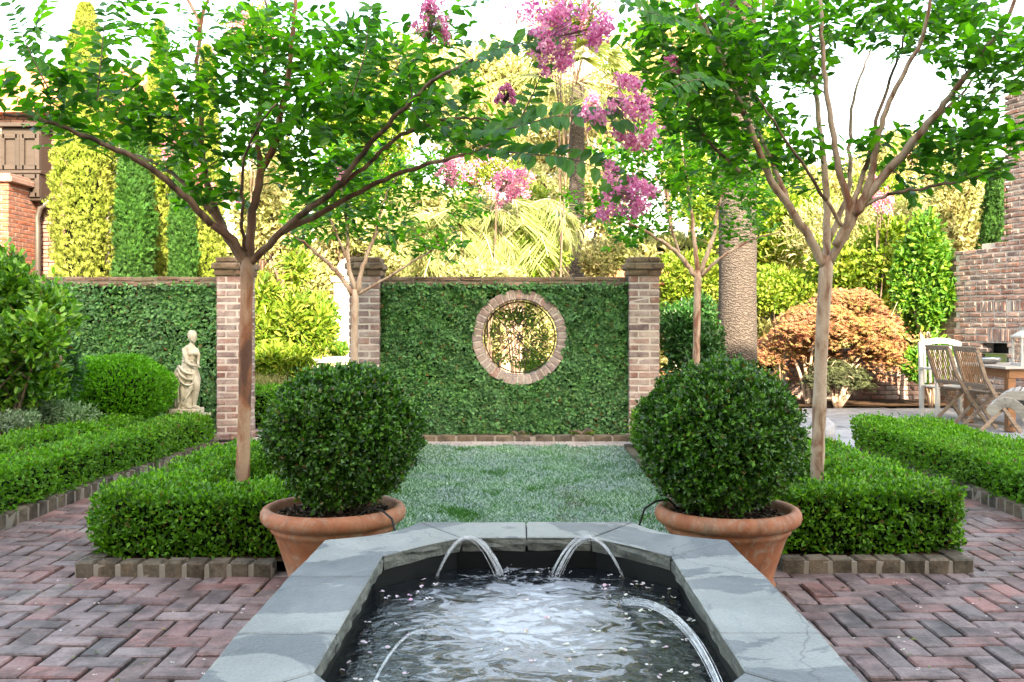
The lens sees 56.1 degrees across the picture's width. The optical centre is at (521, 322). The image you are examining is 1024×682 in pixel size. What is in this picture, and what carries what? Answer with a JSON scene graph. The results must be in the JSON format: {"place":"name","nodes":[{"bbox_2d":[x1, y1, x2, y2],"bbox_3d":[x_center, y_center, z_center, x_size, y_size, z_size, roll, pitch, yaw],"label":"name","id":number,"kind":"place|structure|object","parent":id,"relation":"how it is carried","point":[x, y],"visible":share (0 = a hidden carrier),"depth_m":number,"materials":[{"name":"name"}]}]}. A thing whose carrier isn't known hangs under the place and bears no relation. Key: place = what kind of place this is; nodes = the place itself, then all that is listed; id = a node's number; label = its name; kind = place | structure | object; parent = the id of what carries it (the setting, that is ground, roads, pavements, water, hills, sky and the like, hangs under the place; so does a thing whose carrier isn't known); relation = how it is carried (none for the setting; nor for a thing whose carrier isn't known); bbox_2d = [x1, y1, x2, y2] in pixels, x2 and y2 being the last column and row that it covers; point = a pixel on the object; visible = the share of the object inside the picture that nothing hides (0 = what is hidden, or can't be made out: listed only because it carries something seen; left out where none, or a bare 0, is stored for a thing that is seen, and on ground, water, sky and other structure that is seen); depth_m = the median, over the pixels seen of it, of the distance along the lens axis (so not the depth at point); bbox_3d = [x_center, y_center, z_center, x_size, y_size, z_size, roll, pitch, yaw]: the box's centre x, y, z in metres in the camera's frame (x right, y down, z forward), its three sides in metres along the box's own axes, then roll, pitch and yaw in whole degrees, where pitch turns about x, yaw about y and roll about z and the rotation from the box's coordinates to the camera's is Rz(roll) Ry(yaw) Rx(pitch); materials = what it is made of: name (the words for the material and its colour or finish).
{"place":"outdoors","nodes":[
{"label":"outdoors","id":0,"kind":"place"},
{"bbox_2d":[113,554,282,560],"bbox_3d":[-1.590,1.204,6.045,1.060,0.019,2.410,0,0,0],"label":"soil bed","id":1,"kind":"object","parent":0,"point":[277,557],"visible":0.01,"depth_m":4.94,"materials":[{"name":"soil"}]},
{"bbox_2d":[84,436,294,559],"bbox_3d":[-1.647,1.007,6.042,1.252,0.433,2.463,0,0,0],"label":"clipped hedge","id":2,"kind":"object","parent":1,"relation":"on","point":[201,501],"visible":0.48,"depth_m":4.93,"materials":[{"name":"green plant"}]},
{"bbox_2d":[0,0,664,486],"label":"crape myrtle","id":3,"kind":"object","parent":1,"relation":"on","point":[426,100],"visible":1,"depth_m":5.41,"materials":[{"name":"green plant"}]},
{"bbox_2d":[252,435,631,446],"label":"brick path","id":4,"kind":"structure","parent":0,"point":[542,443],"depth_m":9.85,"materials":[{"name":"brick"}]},
{"bbox_2d":[211,257,259,439],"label":"brick pillar","id":5,"kind":"structure","parent":4,"relation":"on","point":[226,271],"depth_m":10.19,"materials":[{"name":"brick"}]},
{"bbox_2d":[344,257,387,366],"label":"brick pillar","id":6,"kind":"structure","parent":4,"relation":"on","point":[370,323],"depth_m":10.19,"materials":[{"name":"brick"}]},
{"bbox_2d":[0,442,1023,681],"bbox_3d":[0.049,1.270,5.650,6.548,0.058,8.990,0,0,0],"label":"brick paving","id":7,"kind":"structure","parent":0,"point":[996,587],"depth_m":4.13,"materials":[{"name":"brick"}]},
{"bbox_2d":[0,440,217,529],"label":"brick edging","id":8,"kind":"object","parent":7,"relation":"on","point":[13,517],"visible":0.48,"depth_m":6.60,"materials":[{"name":"brick"}]},
{"bbox_2d":[74,557,276,578],"bbox_3d":[-1.711,1.224,4.760,0.974,0.100,0.107,0,0,0],"label":"brick edging","id":9,"kind":"object","parent":7,"relation":"on","point":[193,567],"visible":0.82,"depth_m":4.71,"materials":[{"name":"brick"}]},
{"bbox_2d":[259,496,405,576],"bbox_3d":[-0.892,1.047,4.579,0.691,0.405,0.684,0,0,0],"label":"terracotta pot","id":10,"kind":"object","parent":7,"relation":"on","point":[299,533],"visible":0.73,"depth_m":4.35,"materials":[{"name":"orange ceramic"}]},
{"bbox_2d":[255,360,429,516],"bbox_3d":[-0.849,0.556,4.587,0.818,0.764,0.815,0,0,0],"label":"boxwood ball","id":11,"kind":"object","parent":10,"relation":"on","point":[351,433],"visible":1,"depth_m":4.34,"materials":[{"name":"green plant"}]},
{"bbox_2d":[422,434,630,441],"bbox_3d":[-0.173,1.226,10.050,2.642,0.099,0.113,0,0,0],"label":"brick edging","id":12,"kind":"object","parent":7,"relation":"on","point":[551,437],"visible":0.48,"depth_m":10.00,"materials":[{"name":"brick"}]},
{"bbox_2d":[198,522,861,681],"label":"stone fountain","id":13,"kind":"object","parent":7,"relation":"on","point":[752,621],"visible":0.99,"depth_m":2.94,"materials":[{"name":"grey stone"}]},
{"bbox_2d":[325,567,731,681],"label":"water","id":14,"kind":"structure","parent":13,"relation":"in","point":[457,610],"depth_m":2.83,"materials":[{"name":"black liquid"}]},
{"bbox_2d":[340,571,699,681],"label":"floating petals","id":15,"kind":"object","parent":14,"relation":"on","point":[600,654],"visible":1,"depth_m":2.78,"materials":[{"name":"plant"}]},
{"bbox_2d":[638,498,802,586],"bbox_3d":[0.971,1.047,4.548,0.691,0.405,0.684,0,0,-32],"label":"terracotta pot","id":16,"kind":"object","parent":7,"relation":"on","point":[756,538],"visible":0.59,"depth_m":4.31,"materials":[{"name":"orange ceramic"}]},
{"bbox_2d":[631,351,811,518],"bbox_3d":[0.937,0.535,4.547,0.855,0.805,0.867,0,0,0],"label":"boxwood ball","id":17,"kind":"object","parent":16,"relation":"on","point":[715,433],"visible":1,"depth_m":4.30,"materials":[{"name":"green plant"}]},
{"bbox_2d":[778,554,973,575],"bbox_3d":[1.780,1.224,4.831,0.953,0.100,0.108,0,0,0],"label":"brick edging","id":18,"kind":"object","parent":7,"relation":"on","point":[855,564],"visible":0.79,"depth_m":4.78,"materials":[{"name":"brick"}]},
{"bbox_2d":[856,442,1023,519],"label":"brick edging","id":19,"kind":"object","parent":7,"relation":"on","point":[980,494],"visible":0.27,"depth_m":6.57,"materials":[{"name":"brick"}]},
{"bbox_2d":[0,0,1023,241],"label":"sky","id":20,"kind":"structure","parent":0,"point":[920,90],"materials":[{"name":"white"}]},
{"bbox_2d":[384,442,668,533],"bbox_3d":[0.013,1.214,6.632,2.093,0.086,5.899,0,0,0],"label":"ground cover","id":21,"kind":"object","parent":0,"point":[481,461],"visible":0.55,"depth_m":7.18,"materials":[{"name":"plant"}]},
{"bbox_2d":[211,369,952,440],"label":"ground","id":22,"kind":"structure","parent":0,"point":[663,371],"depth_m":14.80,"materials":[{"name":"grey stone"}]},
{"bbox_2d":[41,0,122,276],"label":"italian cypress","id":23,"kind":"object","parent":22,"relation":"on","point":[83,203],"visible":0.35,"depth_m":13.32,"materials":[{"name":"yellow plant"}]},
{"bbox_2d":[0,67,187,276],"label":"brick house","id":24,"kind":"structure","parent":22,"relation":"on","point":[24,187],"depth_m":16.60,"materials":[{"name":"brick"}]},
{"bbox_2d":[0,122,53,202],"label":"bay window","id":25,"kind":"structure","parent":24,"relation":"in","point":[17,157],"depth_m":16.59,"materials":[{"name":"brown paint"}]},
{"bbox_2d":[32,276,216,438],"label":"garden wall","id":26,"kind":"structure","parent":22,"relation":"on","point":[106,281],"depth_m":10.29,"materials":[{"name":"brick"}]},
{"bbox_2d":[21,279,216,433],"bbox_3d":[-5.079,0.395,10.239,3.733,1.719,0.133,0,0,0],"label":"creeping fig","id":27,"kind":"object","parent":26,"relation":"attached to","point":[107,325],"visible":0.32,"depth_m":10.26,"materials":[{"name":"green plant"}]},
{"bbox_2d":[108,94,160,276],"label":"italian cypress","id":28,"kind":"object","parent":22,"relation":"on","point":[133,208],"visible":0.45,"depth_m":13.23,"materials":[{"name":"green plant"}]},
{"bbox_2d":[144,18,175,276],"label":"italian cypress","id":29,"kind":"object","parent":22,"relation":"on","point":[162,207],"visible":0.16,"depth_m":14.42,"materials":[{"name":"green plant"}]},
{"bbox_2d":[164,139,201,276],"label":"italian cypress","id":30,"kind":"object","parent":22,"relation":"on","point":[182,236],"visible":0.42,"depth_m":13.28,"materials":[{"name":"green plant"}]},
{"bbox_2d":[189,42,229,276],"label":"italian cypress","id":31,"kind":"object","parent":22,"relation":"on","point":[207,237],"visible":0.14,"depth_m":14.46,"materials":[{"name":"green plant"}]},
{"bbox_2d":[212,0,285,202],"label":"crape myrtle","id":32,"kind":"object","parent":22,"relation":"on","point":[243,22],"visible":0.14,"depth_m":15.92,"materials":[{"name":"green plant"}]},
{"bbox_2d":[227,137,318,328],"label":"garden tree","id":33,"kind":"object","parent":22,"relation":"on","point":[274,198],"visible":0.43,"depth_m":19.75,"materials":[{"name":"yellow plant"}]},
{"bbox_2d":[255,379,290,425],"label":"clipped hedge","id":34,"kind":"object","parent":22,"relation":"on","point":[263,394],"visible":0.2,"depth_m":11.65,"materials":[{"name":"green plant"}]},
{"bbox_2d":[255,338,315,380],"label":"garden shrub","id":35,"kind":"object","parent":22,"relation":"on","point":[281,357],"visible":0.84,"depth_m":12.68,"materials":[{"name":"green plant"}]},
{"bbox_2d":[255,242,341,368],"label":"garden shrub","id":36,"kind":"object","parent":22,"relation":"on","point":[292,314],"visible":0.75,"depth_m":13.30,"materials":[{"name":"green plant"}]},
{"bbox_2d":[284,241,338,355],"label":"garden shrub","id":37,"kind":"object","parent":22,"relation":"on","point":[324,273],"visible":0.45,"depth_m":16.71,"materials":[{"name":"green plant"}]},
{"bbox_2d":[331,259,348,366],"bbox_3d":[-2.842,0.110,15.500,0.400,2.280,0.400,0,0,0],"label":"garden post","id":38,"kind":"object","parent":22,"relation":"on","point":[341,294],"visible":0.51,"depth_m":15.34,"materials":[{"name":"paint"}]},
{"bbox_2d":[310,205,411,284],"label":"garden tree","id":39,"kind":"object","parent":22,"relation":"on","point":[393,262],"visible":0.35,"depth_m":16.73,"materials":[{"name":"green plant"}]},
{"bbox_2d":[307,77,416,218],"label":"garden tree","id":40,"kind":"object","parent":22,"relation":"on","point":[391,133],"visible":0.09,"depth_m":22.76,"materials":[{"name":"green plant"}]},
{"bbox_2d":[328,23,468,195],"bbox_3d":[-3.825,-4.114,30.638,5.200,10.780,3.644,0,0,0],"label":"garden tree","id":41,"kind":"object","parent":22,"relation":"on","point":[442,54],"visible":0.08,"depth_m":30.11,"materials":[{"name":"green plant"}]},
{"bbox_2d":[380,176,460,276],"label":"garden tree","id":42,"kind":"object","parent":22,"relation":"on","point":[430,204],"visible":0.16,"depth_m":20.29,"materials":[{"name":"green plant"}]},
{"bbox_2d":[386,201,529,276],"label":"palm tree","id":43,"kind":"object","parent":22,"relation":"on","point":[483,238],"visible":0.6,"depth_m":14.53,"materials":[{"name":"yellow plant"}]},
{"bbox_2d":[422,30,544,200],"bbox_3d":[-1.125,-3.523,27.104,3.713,9.599,2.899,0,0,0],"label":"garden tree","id":44,"kind":"object","parent":22,"relation":"on","point":[494,71],"visible":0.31,"depth_m":26.92,"materials":[{"name":"yellow plant"}]},
{"bbox_2d":[438,255,528,354],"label":"garden shrub","id":45,"kind":"object","parent":22,"relation":"on","point":[476,267],"visible":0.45,"depth_m":13.37,"materials":[{"name":"yellow plant"}]},
{"bbox_2d":[440,153,541,360],"bbox_3d":[-0.463,-0.643,14.386,1.540,3.827,0.908,0,0,0],"label":"crape myrtle","id":46,"kind":"object","parent":22,"relation":"on","point":[482,173],"visible":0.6,"depth_m":14.23,"materials":[{"name":"pink plant"}]},
{"bbox_2d":[382,276,626,433],"bbox_3d":[-0.182,0.378,10.438,2.635,1.744,0.370,0,0,0],"label":"window wall","id":47,"kind":"structure","parent":22,"relation":"on","point":[493,369],"depth_m":10.29,"materials":[{"name":"brick"}]},
{"bbox_2d":[380,280,628,434],"bbox_3d":[-0.187,0.401,10.243,2.726,1.704,0.126,0,0,0],"label":"creeping fig","id":48,"kind":"object","parent":47,"relation":"attached to","point":[473,394],"visible":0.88,"depth_m":10.26,"materials":[{"name":"green plant"}]},
{"bbox_2d":[488,303,550,370],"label":"window vine","id":49,"kind":"object","parent":47,"relation":"attached to","point":[532,364],"depth_m":10.45,"materials":[{"name":"green plant"}]},
{"bbox_2d":[433,187,592,373],"bbox_3d":[-0.219,-0.466,16.045,2.814,3.433,2.868,0,0,0],"label":"palm tree","id":50,"kind":"object","parent":22,"relation":"on","point":[536,215],"visible":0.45,"depth_m":15.27,"materials":[{"name":"yellow plant"}]},
{"bbox_2d":[482,303,556,366],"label":"garden shrub","id":51,"kind":"object","parent":22,"relation":"on","point":[547,325],"visible":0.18,"depth_m":16.07,"materials":[{"name":"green plant"}]},
{"bbox_2d":[478,221,574,373],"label":"garden shrub","id":52,"kind":"object","parent":22,"relation":"on","point":[533,274],"visible":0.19,"depth_m":15.26,"materials":[{"name":"green plant"}]},
{"bbox_2d":[493,35,611,198],"bbox_3d":[1.014,-4.336,32.832,4.514,11.226,4.760,0,0,41],"label":"garden tree","id":53,"kind":"object","parent":22,"relation":"on","point":[535,139],"visible":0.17,"depth_m":31.94,"materials":[{"name":"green plant"}]},
{"bbox_2d":[493,0,614,276],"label":"palm tree","id":54,"kind":"object","parent":22,"relation":"on","point":[529,21],"visible":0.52,"depth_m":14.90,"materials":[{"name":"plant"}]},
{"bbox_2d":[503,155,630,319],"bbox_3d":[1.035,-1.404,22.873,3.246,5.369,2.703,0,0,32],"label":"garden tree","id":55,"kind":"object","parent":22,"relation":"on","point":[554,187],"visible":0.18,"depth_m":22.27,"materials":[{"name":"yellow plant"}]},
{"bbox_2d":[495,0,639,276],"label":"palm tree","id":56,"kind":"object","parent":22,"relation":"on","point":[576,135],"visible":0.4,"depth_m":18.87,"materials":[{"name":"yellow plant"}]},
{"bbox_2d":[216,225,925,370],"bbox_3d":[1.565,-0.657,26.235,26.330,4.322,3.088,0,0,0],"label":"boundary hedge","id":57,"kind":"object","parent":22,"relation":"on","point":[651,247],"visible":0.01,"depth_m":25.48,"materials":[{"name":"green plant"}]},
{"bbox_2d":[537,53,671,228],"bbox_3d":[2.602,-3.540,29.502,4.582,9.634,3.572,0,0,0],"label":"garden tree","id":58,"kind":"object","parent":22,"relation":"on","point":[607,88],"visible":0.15,"depth_m":29.33,"materials":[{"name":"yellow plant"}]},
{"bbox_2d":[621,257,663,434],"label":"brick pillar","id":59,"kind":"structure","parent":22,"relation":"on","point":[642,274],"depth_m":10.19,"materials":[{"name":"brick"}]},
{"bbox_2d":[603,0,711,237],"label":"garden tree","id":60,"kind":"object","parent":22,"relation":"on","point":[668,33],"visible":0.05,"depth_m":31.76,"materials":[{"name":"green plant"}]},
{"bbox_2d":[551,88,787,364],"bbox_3d":[1.457,-0.488,9.149,2.259,3.436,1.192,0,0,-12],"label":"crape myrtle","id":61,"kind":"object","parent":22,"relation":"on","point":[674,180],"visible":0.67,"depth_m":9.01,"materials":[{"name":"green plant"}]},
{"bbox_2d":[655,86,792,293],"bbox_3d":[4.955,-2.387,23.916,3.424,7.334,2.562,0,0,0],"label":"garden tree","id":62,"kind":"object","parent":22,"relation":"on","point":[706,158],"visible":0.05,"depth_m":23.55,"materials":[{"name":"green plant"}]},
{"bbox_2d":[667,171,842,271],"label":"garden tree","id":63,"kind":"object","parent":22,"relation":"on","point":[776,217],"visible":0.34,"depth_m":21.33,"materials":[{"name":"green plant"}]},
{"bbox_2d":[767,152,869,300],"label":"garden tree","id":64,"kind":"object","parent":22,"relation":"on","point":[833,181],"visible":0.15,"depth_m":23.38,"materials":[{"name":"yellow plant"}]},
{"bbox_2d":[854,123,946,195],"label":"garden tree","id":65,"kind":"object","parent":22,"relation":"on","point":[908,162],"visible":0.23,"depth_m":27.61,"materials":[{"name":"yellow plant"}]},
{"bbox_2d":[659,375,957,405],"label":"border soil","id":66,"kind":"structure","parent":0,"point":[864,402],"depth_m":14.55,"materials":[{"name":"soil"}]},
{"bbox_2d":[577,233,644,276],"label":"garden shrub","id":67,"kind":"object","parent":66,"relation":"on","point":[596,261],"visible":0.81,"depth_m":17.80,"materials":[{"name":"yellow plant"}]},
{"bbox_2d":[656,248,718,362],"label":"garden shrub","id":68,"kind":"object","parent":66,"relation":"on","point":[678,280],"visible":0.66,"depth_m":18.65,"materials":[{"name":"green plant"}]},
{"bbox_2d":[757,262,817,380],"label":"garden shrub","id":69,"kind":"object","parent":66,"relation":"on","point":[780,289],"visible":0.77,"depth_m":16.65,"materials":[{"name":"green plant"}]},
{"bbox_2d":[798,357,876,407],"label":"shrub","id":70,"kind":"object","parent":66,"relation":"on","point":[841,374],"visible":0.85,"depth_m":13.84,"materials":[{"name":"green plant"}]},
{"bbox_2d":[783,348,924,399],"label":"brick wall","id":71,"kind":"structure","parent":66,"relation":"on","point":[887,390],"depth_m":15.20,"materials":[{"name":"brick"}]},
{"bbox_2d":[757,287,951,406],"bbox_3d":[4.675,0.369,14.431,3.153,1.812,2.384,0,0,0],"label":"japanese maple","id":72,"kind":"object","parent":66,"relation":"on","point":[855,322],"visible":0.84,"depth_m":14.04,"materials":[{"name":"orange plant"}]},
{"bbox_2d":[799,211,909,330],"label":"garden shrub","id":73,"kind":"object","parent":66,"relation":"on","point":[854,265],"visible":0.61,"depth_m":16.11,"materials":[{"name":"green plant"}]},
{"bbox_2d":[764,180,980,336],"bbox_3d":[7.519,-0.888,20.110,4.612,4.332,3.419,0,0,0],"label":"bamboo clump","id":74,"kind":"object","parent":66,"relation":"on","point":[868,215],"visible":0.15,"depth_m":19.79,"materials":[{"name":"yellow plant"}]},
{"bbox_2d":[851,171,905,344],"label":"palm tree","id":75,"kind":"object","parent":66,"relation":"on","point":[889,183],"visible":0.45,"depth_m":15.90,"materials":[{"name":"plant"}]},
{"bbox_2d":[886,205,957,406],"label":"garden tree","id":76,"kind":"object","parent":66,"relation":"on","point":[920,282],"visible":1,"depth_m":14.20,"materials":[{"name":"green plant"}]},
{"bbox_2d":[918,142,987,255],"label":"garden tree","id":77,"kind":"object","parent":66,"relation":"on","point":[957,209],"visible":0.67,"depth_m":17.76,"materials":[{"name":"yellow plant"}]},
{"bbox_2d":[974,160,1008,249],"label":"italian cypress","id":78,"kind":"object","parent":66,"relation":"on","point":[992,224],"visible":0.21,"depth_m":16.36,"materials":[{"name":"green plant"}]},
{"bbox_2d":[783,550,942,556],"bbox_3d":[1.620,1.206,6.085,1.100,0.020,2.330,0,0,0],"label":"soil bed","id":79,"kind":"object","parent":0,"point":[848,553],"visible":0.02,"depth_m":5.04,"materials":[{"name":"soil"}]},
{"bbox_2d":[610,0,1023,482],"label":"crape myrtle","id":80,"kind":"object","parent":79,"relation":"on","point":[740,61],"visible":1,"depth_m":5.65,"materials":[{"name":"green plant"}]},
{"bbox_2d":[766,433,967,554],"bbox_3d":[1.727,1.000,6.090,1.305,0.453,2.377,0,0,0],"label":"clipped hedge","id":81,"kind":"object","parent":79,"relation":"on","point":[854,500],"visible":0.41,"depth_m":5.01,"materials":[{"name":"green plant"}]},
{"bbox_2d":[797,408,1023,452],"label":"patio","id":82,"kind":"structure","parent":0,"point":[840,418],"depth_m":12.64,"materials":[{"name":"stone"}]},
{"bbox_2d":[897,333,953,407],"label":"garden shrub","id":83,"kind":"object","parent":82,"relation":"on","point":[911,353],"visible":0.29,"depth_m":13.85,"materials":[{"name":"green plant"}]},
{"bbox_2d":[918,338,979,420],"bbox_3d":[5.450,0.722,12.247,0.560,1.034,0.595,0,0,0],"label":"garden armchair","id":84,"kind":"object","parent":82,"relation":"on","point":[922,361],"visible":0.56,"depth_m":12.48,"materials":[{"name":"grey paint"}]},
{"bbox_2d":[925,345,990,427],"bbox_3d":[5.232,0.761,11.516,0.574,0.978,0.476,0,0,-9],"label":"folding chair","id":85,"kind":"object","parent":82,"relation":"on","point":[962,389],"visible":0.85,"depth_m":11.45,"materials":[{"name":"brown wood"}]},
{"bbox_2d":[930,91,1023,408],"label":"brick wall","id":86,"kind":"structure","parent":82,"relation":"on","point":[986,318],"depth_m":13.39,"materials":[{"name":"brick"}]},
{"bbox_2d":[952,346,1021,432],"bbox_3d":[5.303,0.761,10.931,0.574,0.978,0.476,0,0,-6],"label":"folding chair","id":87,"kind":"object","parent":82,"relation":"on","point":[992,393],"visible":0.85,"depth_m":10.90,"materials":[{"name":"brown wood"}]},
{"bbox_2d":[962,362,1023,431],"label":"garden table","id":88,"kind":"object","parent":82,"relation":"on","point":[1008,372],"visible":0.49,"depth_m":10.87,"materials":[{"name":"brown wood"}]},
{"bbox_2d":[986,386,1023,422],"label":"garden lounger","id":89,"kind":"object","parent":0,"point":[1012,398],"visible":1,"depth_m":8.37,"materials":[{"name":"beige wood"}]},
{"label":"side border soil","id":90,"kind":"structure","parent":0,"visible":0},
{"bbox_2d":[659,291,730,377],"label":"garden shrub","id":91,"kind":"object","parent":90,"relation":"on","point":[676,325],"visible":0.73,"depth_m":11.81,"materials":[{"name":"green plant"}]},
{"bbox_2d":[579,0,824,367],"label":"palm tree","id":92,"kind":"object","parent":90,"relation":"on","point":[737,306],"visible":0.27,"depth_m":12.49,"materials":[{"name":"brown plant"}]},
{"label":"soil bed","id":93,"kind":"structure","parent":0,"visible":0},
{"bbox_2d":[0,408,41,433],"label":"silver shrub","id":94,"kind":"object","parent":93,"relation":"on","point":[8,420],"visible":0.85,"depth_m":7.91,"materials":[{"name":"grey plant"}]},
{"bbox_2d":[0,237,89,435],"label":"camellia shrub","id":95,"kind":"object","parent":93,"relation":"on","point":[39,318],"visible":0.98,"depth_m":8.00,"materials":[{"name":"green plant"}]},
{"bbox_2d":[15,340,90,426],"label":"evergreen shrub","id":96,"kind":"object","parent":93,"relation":"on","point":[72,360],"visible":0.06,"depth_m":8.69,"materials":[{"name":"green plant"}]},
{"bbox_2d":[10,397,105,428],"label":"silver shrub","id":97,"kind":"object","parent":93,"relation":"on","point":[61,411],"visible":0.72,"depth_m":8.33,"materials":[{"name":"grey plant"}]},
{"bbox_2d":[0,408,144,460],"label":"clipped hedge","id":98,"kind":"object","parent":93,"relation":"on","point":[44,434],"visible":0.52,"depth_m":7.78,"materials":[{"name":"green plant"}]},
{"bbox_2d":[0,410,215,513],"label":"clipped hedge","id":99,"kind":"object","parent":93,"relation":"on","point":[37,473],"visible":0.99,"depth_m":7.12,"materials":[{"name":"green plant"}]},
{"bbox_2d":[58,352,178,420],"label":"round shrub","id":100,"kind":"object","parent":93,"relation":"on","point":[132,387],"visible":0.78,"depth_m":9.21,"materials":[{"name":"green plant"}]},
{"bbox_2d":[169,330,210,426],"bbox_3d":[-3.363,0.667,9.700,0.356,1.171,0.300,0,0,0],"label":"garden statue","id":101,"kind":"object","parent":93,"relation":"on","point":[186,372],"visible":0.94,"depth_m":9.63,"materials":[{"name":"stone"}]},
{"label":"soil bed","id":102,"kind":"structure","parent":0,"visible":0},
{"bbox_2d":[849,409,1023,505],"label":"clipped hedge","id":103,"kind":"object","parent":102,"relation":"on","point":[964,453],"visible":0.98,"depth_m":7.52,"materials":[{"name":"green plant"}]},
{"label":"soil bed","id":104,"kind":"structure","parent":0,"visible":0},
{"bbox_2d":[277,133,531,363],"bbox_3d":[-1.098,-0.283,9.128,2.382,3.025,1.296,0,0,0],"label":"crape myrtle","id":105,"kind":"object","parent":104,"relation":"on","point":[355,291],"visible":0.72,"depth_m":8.99,"materials":[{"name":"green plant"}]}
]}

